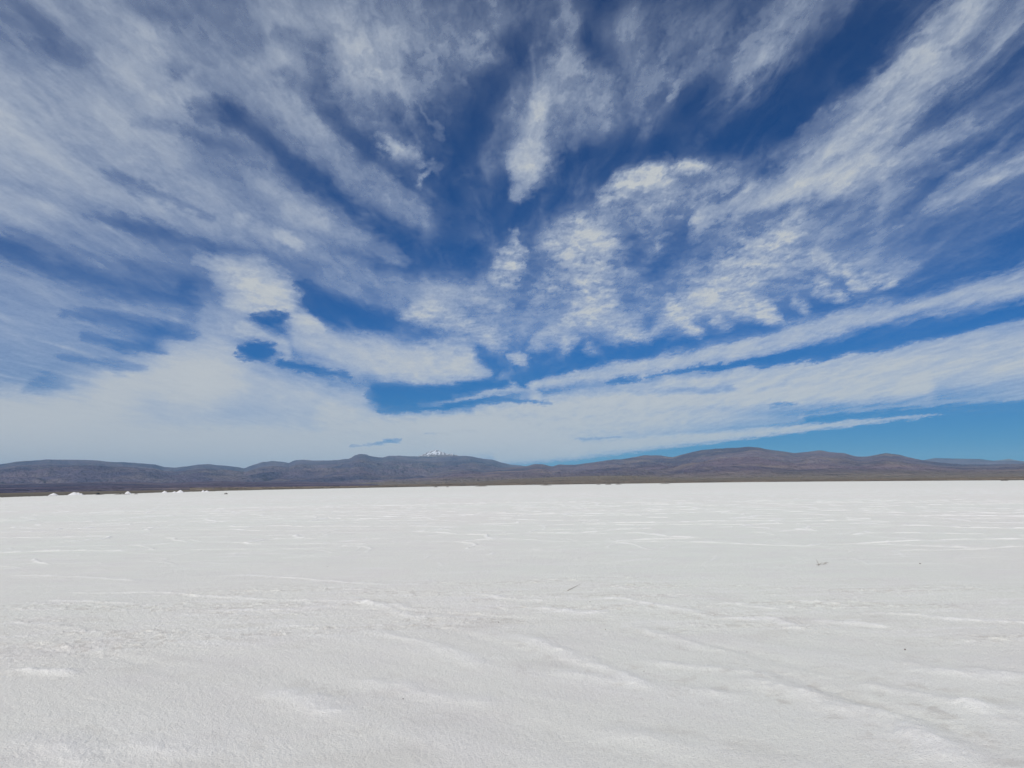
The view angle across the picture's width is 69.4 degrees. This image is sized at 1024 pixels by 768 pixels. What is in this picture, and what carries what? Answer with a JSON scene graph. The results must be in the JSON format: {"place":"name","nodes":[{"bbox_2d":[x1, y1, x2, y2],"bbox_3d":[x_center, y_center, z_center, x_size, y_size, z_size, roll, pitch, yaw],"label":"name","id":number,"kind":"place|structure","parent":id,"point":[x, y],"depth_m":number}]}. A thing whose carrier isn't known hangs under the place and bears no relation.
{"place":"outdoors","nodes":[
{"label":"outdoors","id":0,"kind":"place"},
{"bbox_2d":[0,481,379,492],"bbox_3d":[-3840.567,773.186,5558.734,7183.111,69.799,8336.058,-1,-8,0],"label":"hills","id":1,"kind":"structure","parent":0,"point":[72,487],"depth_m":3340.12},
{"bbox_2d":[0,454,523,483],"bbox_3d":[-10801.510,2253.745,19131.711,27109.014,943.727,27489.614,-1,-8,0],"label":"hills","id":2,"kind":"structure","parent":0,"point":[360,468],"depth_m":12963.52},
{"bbox_2d":[418,450,457,456],"bbox_3d":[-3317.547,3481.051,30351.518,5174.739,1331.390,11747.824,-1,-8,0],"label":"snowy mountain","id":3,"kind":"structure","parent":0,"point":[434,453],"depth_m":27593.29},
{"bbox_2d":[0,480,1023,767],"bbox_3d":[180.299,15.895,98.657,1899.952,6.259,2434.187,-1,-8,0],"label":"salt flat","id":4,"kind":"structure","parent":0,"point":[724,624],"depth_m":8.85},
{"bbox_2d":[0,0,1023,467],"bbox_3d":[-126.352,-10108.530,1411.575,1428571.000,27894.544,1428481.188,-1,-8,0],"label":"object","id":5,"kind":"structure","parent":0,"point":[206,396],"depth_m":100324.60},
{"bbox_2d":[0,479,1023,496],"bbox_3d":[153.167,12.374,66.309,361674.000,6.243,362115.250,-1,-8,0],"label":"ground","id":6,"kind":"structure","parent":0,"point":[28,494],"depth_m":1307.44},
{"bbox_2d":[190,476,1023,489],"bbox_3d":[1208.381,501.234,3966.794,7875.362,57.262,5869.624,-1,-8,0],"label":"hills","id":7,"kind":"structure","parent":0,"point":[590,480],"depth_m":2089.82},
{"bbox_2d":[353,447,1023,484],"bbox_3d":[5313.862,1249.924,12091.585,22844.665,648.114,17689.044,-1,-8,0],"label":"hills","id":8,"kind":"structure","parent":0,"point":[746,462],"depth_m":7559.05},
{"bbox_2d":[925,458,1023,464],"bbox_3d":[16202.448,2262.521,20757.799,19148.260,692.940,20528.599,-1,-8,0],"label":"hills","id":9,"kind":"structure","parent":0,"point":[963,461],"depth_m":22320.17}
]}

